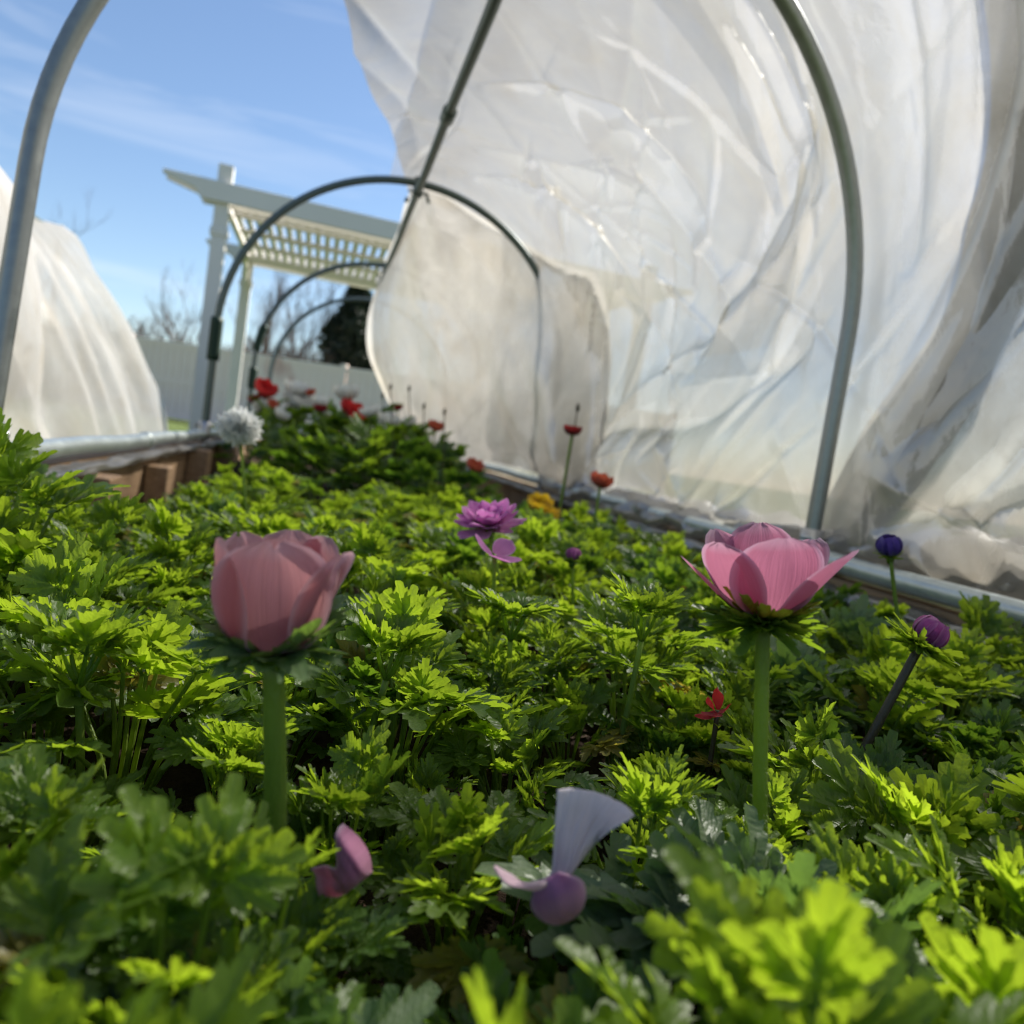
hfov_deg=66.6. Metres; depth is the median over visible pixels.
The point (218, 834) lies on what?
anemone plant
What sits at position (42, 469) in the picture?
anemone plant
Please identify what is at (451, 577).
anemone plant
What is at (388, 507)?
anemone plant
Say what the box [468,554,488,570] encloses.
anemone plant
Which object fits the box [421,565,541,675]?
anemone plant
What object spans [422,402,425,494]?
seed stalk
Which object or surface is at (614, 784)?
anemone plant
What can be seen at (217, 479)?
anemone plant
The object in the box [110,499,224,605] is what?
anemone plant
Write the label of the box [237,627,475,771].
anemone plant
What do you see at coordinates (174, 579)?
anemone plant
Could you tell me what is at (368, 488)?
anemone plant
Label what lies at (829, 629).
anemone plant
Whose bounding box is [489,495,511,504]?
anemone plant
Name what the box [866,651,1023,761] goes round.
anemone plant
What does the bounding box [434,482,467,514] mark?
anemone plant
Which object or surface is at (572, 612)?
anemone plant
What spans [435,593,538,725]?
anemone plant
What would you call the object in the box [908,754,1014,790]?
anemone plant
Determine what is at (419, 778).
anemone plant
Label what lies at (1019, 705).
anemone plant
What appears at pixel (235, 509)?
anemone plant
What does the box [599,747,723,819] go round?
anemone plant
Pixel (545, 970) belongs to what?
anemone plant
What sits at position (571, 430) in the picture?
ranunculus plant
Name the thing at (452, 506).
ranunculus plant
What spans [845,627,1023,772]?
anemone plant
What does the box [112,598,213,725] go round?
anemone plant
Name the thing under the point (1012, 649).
anemone plant
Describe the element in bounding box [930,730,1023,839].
anemone plant
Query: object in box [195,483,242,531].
anemone plant
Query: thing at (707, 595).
anemone plant
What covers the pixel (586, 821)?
fallen petal
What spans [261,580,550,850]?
anemone plant
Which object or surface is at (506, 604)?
anemone shoot
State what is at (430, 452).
ranunculus plant
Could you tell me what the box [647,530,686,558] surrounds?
anemone plant
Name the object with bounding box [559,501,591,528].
anemone plant
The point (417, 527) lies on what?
anemone plant
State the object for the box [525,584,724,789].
anemone plant
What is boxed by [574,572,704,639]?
anemone plant
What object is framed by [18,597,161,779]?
anemone shoot
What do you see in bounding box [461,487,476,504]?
anemone plant
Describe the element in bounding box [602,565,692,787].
anemone shoot
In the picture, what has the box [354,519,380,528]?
anemone plant
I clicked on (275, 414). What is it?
ranunculus plant
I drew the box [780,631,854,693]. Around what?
anemone plant
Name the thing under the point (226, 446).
ranunculus plant
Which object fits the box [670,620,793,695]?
anemone plant
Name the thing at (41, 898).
anemone plant
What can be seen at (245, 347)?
bare shrub
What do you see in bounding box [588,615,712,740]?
anemone plant
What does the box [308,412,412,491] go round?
ranunculus plant
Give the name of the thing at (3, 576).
anemone plant
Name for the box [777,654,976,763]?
anemone plant
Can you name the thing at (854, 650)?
anemone plant
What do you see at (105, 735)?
anemone plant
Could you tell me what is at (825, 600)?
anemone plant
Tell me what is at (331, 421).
ranunculus plant
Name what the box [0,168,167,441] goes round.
covered tunnel
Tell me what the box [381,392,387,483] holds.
seed stalk
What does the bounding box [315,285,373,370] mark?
evergreen tree
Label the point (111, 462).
film strip
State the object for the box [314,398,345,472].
ranunculus plant
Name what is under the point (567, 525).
anemone plant
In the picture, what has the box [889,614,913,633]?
anemone plant
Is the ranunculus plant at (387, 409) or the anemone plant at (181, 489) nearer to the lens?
the anemone plant at (181, 489)
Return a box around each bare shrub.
[128,310,198,344]
[129,315,231,349]
[175,329,250,349]
[190,325,297,356]
[228,309,320,361]
[245,336,334,363]
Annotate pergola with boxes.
[163,163,399,430]
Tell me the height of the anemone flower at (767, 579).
0.238 m
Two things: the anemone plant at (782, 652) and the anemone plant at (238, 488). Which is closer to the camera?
the anemone plant at (782, 652)
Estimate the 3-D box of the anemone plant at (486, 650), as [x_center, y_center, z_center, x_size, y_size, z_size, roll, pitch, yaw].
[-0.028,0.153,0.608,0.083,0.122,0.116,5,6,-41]
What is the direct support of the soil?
in the raised bed
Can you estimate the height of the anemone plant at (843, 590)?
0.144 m
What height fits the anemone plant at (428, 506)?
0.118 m
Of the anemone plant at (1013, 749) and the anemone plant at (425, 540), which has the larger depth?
the anemone plant at (425, 540)
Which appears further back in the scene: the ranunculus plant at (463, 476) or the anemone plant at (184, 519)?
the ranunculus plant at (463, 476)
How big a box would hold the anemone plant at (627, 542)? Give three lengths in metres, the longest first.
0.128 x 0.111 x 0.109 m
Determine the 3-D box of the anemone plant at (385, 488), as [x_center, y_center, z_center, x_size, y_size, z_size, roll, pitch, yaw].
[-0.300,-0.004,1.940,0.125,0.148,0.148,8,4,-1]
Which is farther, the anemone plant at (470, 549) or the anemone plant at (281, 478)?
the anemone plant at (281, 478)
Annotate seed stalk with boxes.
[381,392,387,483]
[389,384,393,457]
[408,385,411,460]
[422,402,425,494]
[442,408,445,484]
[559,403,579,520]
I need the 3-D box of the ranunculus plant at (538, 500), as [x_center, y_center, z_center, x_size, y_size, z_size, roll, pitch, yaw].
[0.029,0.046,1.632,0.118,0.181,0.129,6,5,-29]
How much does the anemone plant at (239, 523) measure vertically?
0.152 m
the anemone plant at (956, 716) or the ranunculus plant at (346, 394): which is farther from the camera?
the ranunculus plant at (346, 394)
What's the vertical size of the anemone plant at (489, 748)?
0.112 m
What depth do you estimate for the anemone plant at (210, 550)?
0.93 m
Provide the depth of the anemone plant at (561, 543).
1.07 m
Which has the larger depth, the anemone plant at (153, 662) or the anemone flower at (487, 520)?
the anemone flower at (487, 520)
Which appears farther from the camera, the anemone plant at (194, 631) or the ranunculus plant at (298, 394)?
the ranunculus plant at (298, 394)
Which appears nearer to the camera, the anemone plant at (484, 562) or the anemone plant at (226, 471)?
the anemone plant at (484, 562)
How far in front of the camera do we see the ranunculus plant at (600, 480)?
1.56 m
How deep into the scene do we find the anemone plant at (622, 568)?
1.10 m
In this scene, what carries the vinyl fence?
on the ground
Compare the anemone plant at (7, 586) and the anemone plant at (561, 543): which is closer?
the anemone plant at (7, 586)
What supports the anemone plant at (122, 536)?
on the soil
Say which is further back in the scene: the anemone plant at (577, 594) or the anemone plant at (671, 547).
the anemone plant at (671, 547)
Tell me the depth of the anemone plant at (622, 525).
1.94 m
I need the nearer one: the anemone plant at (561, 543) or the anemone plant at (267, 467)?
the anemone plant at (561, 543)
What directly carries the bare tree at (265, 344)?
on the ground
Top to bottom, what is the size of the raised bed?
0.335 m
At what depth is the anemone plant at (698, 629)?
0.87 m
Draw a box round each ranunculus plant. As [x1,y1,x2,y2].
[211,426,268,475]
[235,377,301,468]
[239,398,315,470]
[244,420,308,473]
[257,433,351,499]
[275,394,345,487]
[278,378,319,476]
[289,429,381,497]
[298,411,352,487]
[306,384,383,493]
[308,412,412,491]
[313,404,420,485]
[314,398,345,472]
[340,436,427,496]
[348,402,403,492]
[358,489,409,519]
[373,458,462,520]
[374,404,428,483]
[382,419,476,498]
[394,422,428,483]
[401,500,464,526]
[425,430,450,465]
[426,456,501,502]
[429,443,480,495]
[472,493,503,501]
[491,499,528,517]
[515,492,560,545]
[559,424,581,522]
[566,470,620,577]
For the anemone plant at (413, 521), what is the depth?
1.47 m
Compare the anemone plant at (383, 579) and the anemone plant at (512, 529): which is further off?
the anemone plant at (512, 529)
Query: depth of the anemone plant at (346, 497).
1.87 m
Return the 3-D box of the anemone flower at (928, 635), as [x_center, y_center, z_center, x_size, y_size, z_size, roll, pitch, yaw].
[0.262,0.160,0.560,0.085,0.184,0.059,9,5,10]
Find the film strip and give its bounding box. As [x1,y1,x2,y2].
[45,439,225,477]
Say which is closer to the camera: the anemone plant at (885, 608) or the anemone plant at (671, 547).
the anemone plant at (885, 608)
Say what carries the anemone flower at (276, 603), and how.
on the soil
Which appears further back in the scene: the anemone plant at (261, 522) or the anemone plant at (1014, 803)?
the anemone plant at (261, 522)
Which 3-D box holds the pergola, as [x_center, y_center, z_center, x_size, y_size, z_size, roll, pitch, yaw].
[-0.014,-1.255,4.536,4.678,2.684,9.219,7,5,-14]
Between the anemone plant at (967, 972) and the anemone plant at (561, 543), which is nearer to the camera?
the anemone plant at (967, 972)
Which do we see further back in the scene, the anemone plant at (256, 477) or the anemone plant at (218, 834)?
the anemone plant at (256, 477)
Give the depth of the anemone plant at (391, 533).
1.19 m
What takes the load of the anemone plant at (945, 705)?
on the soil
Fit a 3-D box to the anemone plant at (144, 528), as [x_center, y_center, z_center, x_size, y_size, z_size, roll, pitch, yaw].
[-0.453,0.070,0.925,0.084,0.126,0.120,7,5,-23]
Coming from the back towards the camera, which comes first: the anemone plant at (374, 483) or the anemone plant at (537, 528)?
the anemone plant at (374, 483)
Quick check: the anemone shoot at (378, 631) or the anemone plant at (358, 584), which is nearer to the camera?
the anemone shoot at (378, 631)
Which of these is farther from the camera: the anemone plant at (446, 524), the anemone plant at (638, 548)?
the anemone plant at (638, 548)
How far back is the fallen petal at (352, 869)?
0.28 m
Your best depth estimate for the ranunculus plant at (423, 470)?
2.17 m
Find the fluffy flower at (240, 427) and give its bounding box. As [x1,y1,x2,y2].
[215,406,263,512]
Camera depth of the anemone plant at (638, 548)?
1.44 m
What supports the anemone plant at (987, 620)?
on the soil
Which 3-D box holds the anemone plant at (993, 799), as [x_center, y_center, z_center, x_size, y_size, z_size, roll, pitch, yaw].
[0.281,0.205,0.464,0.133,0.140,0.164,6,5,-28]
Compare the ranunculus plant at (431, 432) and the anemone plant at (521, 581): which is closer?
the anemone plant at (521, 581)
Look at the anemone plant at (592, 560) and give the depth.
1.18 m
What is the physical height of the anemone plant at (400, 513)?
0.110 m
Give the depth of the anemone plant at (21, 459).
0.63 m
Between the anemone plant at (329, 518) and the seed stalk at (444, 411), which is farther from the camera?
the seed stalk at (444, 411)
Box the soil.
[0,450,998,1023]
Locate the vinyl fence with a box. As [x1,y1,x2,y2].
[134,334,396,434]
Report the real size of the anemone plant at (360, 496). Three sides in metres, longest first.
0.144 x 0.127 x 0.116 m
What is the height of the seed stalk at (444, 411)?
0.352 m
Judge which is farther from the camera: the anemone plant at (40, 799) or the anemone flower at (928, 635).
the anemone flower at (928, 635)
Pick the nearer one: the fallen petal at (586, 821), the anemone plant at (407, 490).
the fallen petal at (586, 821)
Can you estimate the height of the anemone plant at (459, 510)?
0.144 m
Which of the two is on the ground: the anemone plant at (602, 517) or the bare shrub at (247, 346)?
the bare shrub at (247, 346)
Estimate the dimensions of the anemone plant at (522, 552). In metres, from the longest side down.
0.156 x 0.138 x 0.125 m
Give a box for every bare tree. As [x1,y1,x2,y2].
[52,188,113,236]
[145,259,238,343]
[225,233,322,357]
[272,257,349,360]
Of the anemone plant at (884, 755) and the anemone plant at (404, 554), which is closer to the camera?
the anemone plant at (884, 755)
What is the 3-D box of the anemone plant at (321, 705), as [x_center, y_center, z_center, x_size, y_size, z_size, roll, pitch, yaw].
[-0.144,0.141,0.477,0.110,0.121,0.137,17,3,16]
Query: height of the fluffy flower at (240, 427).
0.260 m
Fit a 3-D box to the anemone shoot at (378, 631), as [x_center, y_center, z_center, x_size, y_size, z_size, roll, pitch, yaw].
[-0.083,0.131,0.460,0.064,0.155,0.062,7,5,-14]
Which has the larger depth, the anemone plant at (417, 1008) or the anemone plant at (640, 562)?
the anemone plant at (640, 562)
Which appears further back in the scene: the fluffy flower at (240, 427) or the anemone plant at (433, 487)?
the anemone plant at (433, 487)
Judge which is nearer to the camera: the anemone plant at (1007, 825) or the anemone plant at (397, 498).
the anemone plant at (1007, 825)
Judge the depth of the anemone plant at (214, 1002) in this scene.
0.18 m
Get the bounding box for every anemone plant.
[0,407,129,641]
[0,489,31,513]
[0,532,185,769]
[0,566,21,579]
[0,566,89,739]
[0,600,262,847]
[0,634,85,740]
[0,703,20,707]
[0,743,125,986]
[0,759,81,864]
[0,765,148,872]
[0,773,385,1023]
[0,812,212,1016]
[0,941,276,1023]
[10,463,93,533]
[17,520,186,716]
[19,503,147,555]
[28,524,43,538]
[30,607,179,757]
[35,502,133,541]
[41,491,191,604]
[80,813,190,872]
[86,881,337,1023]
[88,800,450,1000]
[96,527,144,549]
[103,711,332,845]
[105,559,208,627]
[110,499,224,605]
[112,520,155,567]
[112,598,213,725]
[117,497,189,551]
[117,623,307,756]
[128,527,214,600]
[132,497,166,526]
[155,542,213,580]
[161,963,469,1023]
[162,483,194,500]
[165,480,220,520]
[169,487,248,547]
[174,487,186,494]
[175,496,189,513]
[181,486,241,514]
[182,514,214,544]
[183,514,227,545]
[183,522,354,602]
[187,646,359,813]
[189,595,238,694]
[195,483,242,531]
[201,461,245,482]
[201,499,305,537]
[203,476,228,489]
[203,495,265,537]
[209,478,239,494]
[217,589,374,739]
[223,472,262,510]
[224,510,300,539]
[233,462,287,502]
[235,466,280,501]
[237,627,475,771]
[239,922,434,1023]
[246,719,447,976]
[247,462,301,487]
[252,486,293,508]
[252,491,276,507]
[253,468,318,516]
[261,491,309,523]
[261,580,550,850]
[289,486,309,517]
[293,474,331,506]
[293,505,352,544]
[294,500,317,518]
[298,498,352,522]
[298,508,347,548]
[298,875,419,999]
[302,495,367,529]
[308,572,360,701]
[309,586,481,742]
[315,490,345,503]
[318,513,440,597]
[323,781,554,1019]
[333,508,366,529]
[333,558,454,696]
[340,493,360,503]
[343,520,421,595]
[344,576,365,591]
[345,487,372,519]
[347,501,374,519]
[351,478,385,495]
[351,491,416,526]
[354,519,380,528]
[360,752,477,891]
[361,510,406,538]
[363,483,389,499]
[366,497,409,523]
[368,479,413,503]
[378,490,407,527]
[379,523,413,555]
[393,513,487,577]
[393,522,477,593]
[395,504,459,536]
[398,495,427,521]
[399,486,416,531]
[400,520,436,551]
[402,490,443,521]
[402,515,438,550]
[404,501,439,527]
[409,632,554,783]
[411,478,443,497]
[420,687,608,808]
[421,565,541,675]
[423,947,666,1023]
[426,687,589,801]
[428,573,460,642]
[429,526,504,580]
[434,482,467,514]
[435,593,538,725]
[447,557,559,682]
[450,501,467,527]
[459,925,598,1001]
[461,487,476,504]
[461,561,583,700]
[462,965,621,1023]
[468,539,564,587]
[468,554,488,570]
[474,803,943,1006]
[476,496,491,502]
[485,759,591,938]
[486,508,584,617]
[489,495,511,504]
[489,527,514,563]
[491,610,608,768]
[509,629,627,737]
[510,513,592,597]
[514,510,521,533]
[518,744,722,888]
[519,672,634,805]
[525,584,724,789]
[525,798,861,1023]
[526,586,610,689]
[527,531,611,621]
[530,843,1023,1023]
[537,545,631,596]
[541,537,635,598]
[548,588,621,721]
[550,581,599,622]
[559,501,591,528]
[560,520,586,533]
[563,527,610,588]
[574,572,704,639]
[580,763,701,867]
[587,508,611,522]
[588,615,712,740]
[591,514,631,546]
[591,539,630,557]
[594,680,773,788]
[596,545,689,587]
[597,691,722,796]
[598,559,636,601]
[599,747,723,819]
[605,648,705,716]
[613,536,635,547]
[614,514,635,541]
[614,550,629,566]
[620,528,704,572]
[622,556,706,631]
[628,525,658,555]
[640,636,862,796]
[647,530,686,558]
[656,634,783,730]
[670,568,727,693]
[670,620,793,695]
[675,791,822,874]
[677,569,722,664]
[680,596,797,643]
[681,564,727,641]
[685,697,794,783]
[695,636,865,749]
[701,763,857,848]
[717,699,886,848]
[770,689,919,832]
[773,618,835,723]
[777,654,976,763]
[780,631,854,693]
[786,585,850,634]
[794,729,934,857]
[798,621,981,754]
[798,738,1023,944]
[802,821,975,967]
[806,594,892,661]
[817,630,867,740]
[818,582,863,617]
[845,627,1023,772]
[850,653,1019,763]
[860,898,1023,1023]
[864,591,909,630]
[865,815,1023,967]
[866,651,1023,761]
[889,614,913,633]
[895,697,1023,790]
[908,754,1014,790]
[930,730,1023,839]
[943,700,972,728]
[945,591,1023,710]
[947,731,1023,945]
[981,636,1023,729]
[985,768,1023,826]
[989,834,1023,942]
[998,735,1023,775]
[1001,700,1023,743]
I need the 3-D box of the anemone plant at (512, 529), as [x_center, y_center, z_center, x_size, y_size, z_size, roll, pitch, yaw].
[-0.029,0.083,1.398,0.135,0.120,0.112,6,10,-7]
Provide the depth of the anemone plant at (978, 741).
0.60 m
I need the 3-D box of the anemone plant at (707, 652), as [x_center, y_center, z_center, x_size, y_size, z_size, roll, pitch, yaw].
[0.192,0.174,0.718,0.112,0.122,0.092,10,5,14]
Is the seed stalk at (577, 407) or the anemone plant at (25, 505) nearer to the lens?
the anemone plant at (25, 505)
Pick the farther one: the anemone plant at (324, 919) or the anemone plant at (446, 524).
the anemone plant at (446, 524)
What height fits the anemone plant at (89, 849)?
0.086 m
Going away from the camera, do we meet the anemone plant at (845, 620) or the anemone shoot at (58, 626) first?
the anemone shoot at (58, 626)
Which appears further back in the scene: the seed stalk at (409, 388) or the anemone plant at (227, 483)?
the seed stalk at (409, 388)
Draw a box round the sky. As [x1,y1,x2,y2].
[0,0,408,362]
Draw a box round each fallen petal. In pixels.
[311,824,372,897]
[494,788,633,890]
[531,871,585,925]
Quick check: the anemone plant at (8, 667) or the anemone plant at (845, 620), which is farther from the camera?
the anemone plant at (845, 620)
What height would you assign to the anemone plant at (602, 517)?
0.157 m
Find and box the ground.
[167,418,457,461]
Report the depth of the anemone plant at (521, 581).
0.81 m
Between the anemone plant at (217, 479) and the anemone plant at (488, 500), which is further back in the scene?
the anemone plant at (488, 500)
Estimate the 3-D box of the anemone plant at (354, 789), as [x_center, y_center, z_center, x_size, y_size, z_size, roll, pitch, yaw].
[-0.088,0.163,0.378,0.118,0.120,0.089,13,6,42]
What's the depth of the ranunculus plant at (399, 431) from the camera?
2.67 m
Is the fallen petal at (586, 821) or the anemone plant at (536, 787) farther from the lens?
the anemone plant at (536, 787)
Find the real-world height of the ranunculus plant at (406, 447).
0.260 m
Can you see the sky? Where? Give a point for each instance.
(277, 92)
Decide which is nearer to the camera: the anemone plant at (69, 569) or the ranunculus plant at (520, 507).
the anemone plant at (69, 569)
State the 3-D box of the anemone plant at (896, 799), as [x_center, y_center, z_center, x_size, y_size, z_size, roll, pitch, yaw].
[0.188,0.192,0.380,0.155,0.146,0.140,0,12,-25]
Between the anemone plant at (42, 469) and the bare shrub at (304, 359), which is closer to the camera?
the anemone plant at (42, 469)
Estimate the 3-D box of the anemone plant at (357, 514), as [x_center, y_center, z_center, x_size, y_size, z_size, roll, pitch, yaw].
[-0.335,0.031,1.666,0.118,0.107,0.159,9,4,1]
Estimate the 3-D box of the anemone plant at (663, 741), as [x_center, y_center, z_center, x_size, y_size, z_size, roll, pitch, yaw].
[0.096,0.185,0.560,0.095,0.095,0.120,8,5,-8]
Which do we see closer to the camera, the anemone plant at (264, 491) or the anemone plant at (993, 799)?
the anemone plant at (993, 799)
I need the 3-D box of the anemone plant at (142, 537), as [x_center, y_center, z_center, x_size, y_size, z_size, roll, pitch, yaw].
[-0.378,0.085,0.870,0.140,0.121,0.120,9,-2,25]
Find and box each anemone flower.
[175,529,354,836]
[454,498,526,695]
[475,534,521,693]
[562,548,581,681]
[680,522,858,842]
[694,687,731,788]
[859,612,964,750]
[873,534,915,761]
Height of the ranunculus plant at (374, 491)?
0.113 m
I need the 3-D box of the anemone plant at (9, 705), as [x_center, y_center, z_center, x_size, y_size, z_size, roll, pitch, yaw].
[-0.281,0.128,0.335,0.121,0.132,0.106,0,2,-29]
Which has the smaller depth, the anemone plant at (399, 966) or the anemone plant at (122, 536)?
the anemone plant at (399, 966)
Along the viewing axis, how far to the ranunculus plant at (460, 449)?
2.57 m
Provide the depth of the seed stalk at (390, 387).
2.60 m
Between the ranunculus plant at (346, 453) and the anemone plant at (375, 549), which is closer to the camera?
the anemone plant at (375, 549)
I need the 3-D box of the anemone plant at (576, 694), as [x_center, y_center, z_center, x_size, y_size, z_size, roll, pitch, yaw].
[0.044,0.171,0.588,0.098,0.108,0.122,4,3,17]
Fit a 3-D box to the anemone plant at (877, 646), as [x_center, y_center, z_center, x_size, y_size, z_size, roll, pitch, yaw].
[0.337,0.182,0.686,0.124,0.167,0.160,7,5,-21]
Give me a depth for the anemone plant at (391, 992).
0.24 m
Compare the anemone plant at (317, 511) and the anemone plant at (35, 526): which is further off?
the anemone plant at (317, 511)
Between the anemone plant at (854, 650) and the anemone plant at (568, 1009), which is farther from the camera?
the anemone plant at (854, 650)
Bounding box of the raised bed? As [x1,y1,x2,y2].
[41,437,1023,710]
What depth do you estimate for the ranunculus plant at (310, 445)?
2.38 m
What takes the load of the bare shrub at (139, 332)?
on the ground
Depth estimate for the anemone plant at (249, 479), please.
1.89 m
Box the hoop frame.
[0,0,1023,626]
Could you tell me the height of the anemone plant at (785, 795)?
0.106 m
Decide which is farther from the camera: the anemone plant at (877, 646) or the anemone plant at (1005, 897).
the anemone plant at (877, 646)
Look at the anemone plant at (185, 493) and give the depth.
1.73 m
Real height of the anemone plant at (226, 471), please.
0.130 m
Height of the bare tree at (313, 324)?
5.354 m
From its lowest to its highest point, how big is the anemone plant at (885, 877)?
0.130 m
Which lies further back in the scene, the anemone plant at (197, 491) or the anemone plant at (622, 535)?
the anemone plant at (622, 535)
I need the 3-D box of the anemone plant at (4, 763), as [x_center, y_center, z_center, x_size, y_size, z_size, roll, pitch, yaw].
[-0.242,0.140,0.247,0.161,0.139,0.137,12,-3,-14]
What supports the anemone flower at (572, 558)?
on the soil
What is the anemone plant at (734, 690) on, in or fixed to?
on the soil
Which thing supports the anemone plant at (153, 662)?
on the soil
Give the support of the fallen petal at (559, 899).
on the anemone plant at (613, 926)
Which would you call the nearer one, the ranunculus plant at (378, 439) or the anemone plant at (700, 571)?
the anemone plant at (700, 571)
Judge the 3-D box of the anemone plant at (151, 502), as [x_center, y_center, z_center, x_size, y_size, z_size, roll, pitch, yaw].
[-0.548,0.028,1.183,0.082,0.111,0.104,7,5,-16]
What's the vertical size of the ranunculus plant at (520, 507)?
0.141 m
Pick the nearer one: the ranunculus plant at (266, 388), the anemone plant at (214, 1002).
the anemone plant at (214, 1002)
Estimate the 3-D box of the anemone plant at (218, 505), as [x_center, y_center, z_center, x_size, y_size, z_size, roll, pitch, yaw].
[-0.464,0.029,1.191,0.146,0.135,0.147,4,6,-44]
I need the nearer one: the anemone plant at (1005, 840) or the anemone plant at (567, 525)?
the anemone plant at (1005, 840)
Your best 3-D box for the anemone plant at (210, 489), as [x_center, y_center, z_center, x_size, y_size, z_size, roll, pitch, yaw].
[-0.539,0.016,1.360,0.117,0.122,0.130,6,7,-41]
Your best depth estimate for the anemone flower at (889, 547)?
0.80 m
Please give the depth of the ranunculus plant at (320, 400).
2.99 m
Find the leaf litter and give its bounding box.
[17,484,968,915]
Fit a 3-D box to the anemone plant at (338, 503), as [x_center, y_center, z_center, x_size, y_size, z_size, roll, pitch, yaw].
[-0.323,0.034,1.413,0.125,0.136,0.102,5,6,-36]
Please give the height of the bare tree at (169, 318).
4.330 m
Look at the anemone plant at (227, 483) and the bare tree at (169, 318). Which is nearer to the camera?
the anemone plant at (227, 483)
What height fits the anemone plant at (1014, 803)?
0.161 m
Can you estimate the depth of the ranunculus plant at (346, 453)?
2.32 m
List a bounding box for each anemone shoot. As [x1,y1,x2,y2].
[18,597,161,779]
[327,602,445,855]
[461,583,567,702]
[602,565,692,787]
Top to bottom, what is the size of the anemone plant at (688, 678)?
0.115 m
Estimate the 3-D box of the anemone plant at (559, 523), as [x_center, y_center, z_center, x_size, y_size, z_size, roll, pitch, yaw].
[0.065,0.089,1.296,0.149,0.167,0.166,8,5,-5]
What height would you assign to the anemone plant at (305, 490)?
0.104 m
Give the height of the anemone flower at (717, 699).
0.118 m
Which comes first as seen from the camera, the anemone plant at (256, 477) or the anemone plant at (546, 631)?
the anemone plant at (546, 631)
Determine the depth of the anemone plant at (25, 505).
0.93 m
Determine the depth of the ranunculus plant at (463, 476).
2.29 m
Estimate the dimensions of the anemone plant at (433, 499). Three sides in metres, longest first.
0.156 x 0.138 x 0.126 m
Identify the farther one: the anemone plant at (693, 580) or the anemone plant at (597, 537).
the anemone plant at (597, 537)
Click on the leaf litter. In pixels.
(409, 758)
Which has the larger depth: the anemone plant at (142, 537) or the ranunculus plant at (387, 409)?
the ranunculus plant at (387, 409)
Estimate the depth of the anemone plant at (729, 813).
0.40 m
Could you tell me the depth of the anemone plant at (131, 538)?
1.04 m
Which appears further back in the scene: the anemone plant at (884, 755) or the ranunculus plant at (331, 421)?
the ranunculus plant at (331, 421)
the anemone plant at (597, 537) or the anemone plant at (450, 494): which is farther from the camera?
the anemone plant at (450, 494)
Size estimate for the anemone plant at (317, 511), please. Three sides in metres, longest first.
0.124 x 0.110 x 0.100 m
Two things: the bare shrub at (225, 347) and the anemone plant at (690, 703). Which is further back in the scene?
the bare shrub at (225, 347)
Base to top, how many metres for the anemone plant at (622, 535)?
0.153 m
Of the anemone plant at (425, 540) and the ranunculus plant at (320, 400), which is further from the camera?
the ranunculus plant at (320, 400)
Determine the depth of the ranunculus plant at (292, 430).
2.50 m
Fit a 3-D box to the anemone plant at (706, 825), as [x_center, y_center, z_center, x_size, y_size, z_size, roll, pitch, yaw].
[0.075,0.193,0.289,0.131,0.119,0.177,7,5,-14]
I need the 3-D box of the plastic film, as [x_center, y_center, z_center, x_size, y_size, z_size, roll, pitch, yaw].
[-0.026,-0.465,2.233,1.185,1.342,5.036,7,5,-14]
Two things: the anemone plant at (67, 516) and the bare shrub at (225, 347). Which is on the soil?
the anemone plant at (67, 516)
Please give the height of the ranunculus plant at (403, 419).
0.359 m
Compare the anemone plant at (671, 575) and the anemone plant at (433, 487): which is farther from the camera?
the anemone plant at (433, 487)
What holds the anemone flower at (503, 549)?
on the soil
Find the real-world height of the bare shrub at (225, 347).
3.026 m
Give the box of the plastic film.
[344,0,1023,645]
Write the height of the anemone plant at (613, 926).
0.139 m
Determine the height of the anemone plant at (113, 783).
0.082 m
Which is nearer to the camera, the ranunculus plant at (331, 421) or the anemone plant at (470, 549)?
the anemone plant at (470, 549)
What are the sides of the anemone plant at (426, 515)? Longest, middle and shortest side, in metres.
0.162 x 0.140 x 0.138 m
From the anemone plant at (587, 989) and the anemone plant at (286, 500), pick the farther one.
the anemone plant at (286, 500)
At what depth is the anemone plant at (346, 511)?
1.50 m
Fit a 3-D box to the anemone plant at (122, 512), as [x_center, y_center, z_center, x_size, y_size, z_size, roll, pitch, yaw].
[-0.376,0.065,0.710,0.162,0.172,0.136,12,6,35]
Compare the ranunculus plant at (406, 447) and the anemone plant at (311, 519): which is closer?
the anemone plant at (311, 519)
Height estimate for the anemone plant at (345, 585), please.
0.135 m
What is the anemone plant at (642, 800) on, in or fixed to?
on the soil
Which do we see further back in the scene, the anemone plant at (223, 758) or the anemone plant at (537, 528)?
the anemone plant at (537, 528)
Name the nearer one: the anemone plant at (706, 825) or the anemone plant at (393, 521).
the anemone plant at (706, 825)
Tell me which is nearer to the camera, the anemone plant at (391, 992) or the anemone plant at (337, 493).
the anemone plant at (391, 992)
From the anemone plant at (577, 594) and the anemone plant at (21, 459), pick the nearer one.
the anemone plant at (21, 459)
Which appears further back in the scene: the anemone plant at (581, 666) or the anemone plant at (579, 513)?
the anemone plant at (579, 513)
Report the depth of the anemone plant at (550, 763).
0.53 m
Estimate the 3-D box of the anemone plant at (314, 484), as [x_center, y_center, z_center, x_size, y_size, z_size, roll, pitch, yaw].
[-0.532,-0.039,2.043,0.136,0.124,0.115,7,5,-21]
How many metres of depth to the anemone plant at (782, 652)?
0.66 m
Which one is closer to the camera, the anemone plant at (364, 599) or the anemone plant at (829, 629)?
the anemone plant at (364, 599)
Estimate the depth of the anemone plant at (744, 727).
0.53 m
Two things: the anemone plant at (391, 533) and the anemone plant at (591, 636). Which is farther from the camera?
the anemone plant at (391, 533)
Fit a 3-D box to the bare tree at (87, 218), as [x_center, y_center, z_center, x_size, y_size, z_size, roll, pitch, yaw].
[-13.528,-6.441,22.021,3.570,6.206,2.298,7,5,-14]

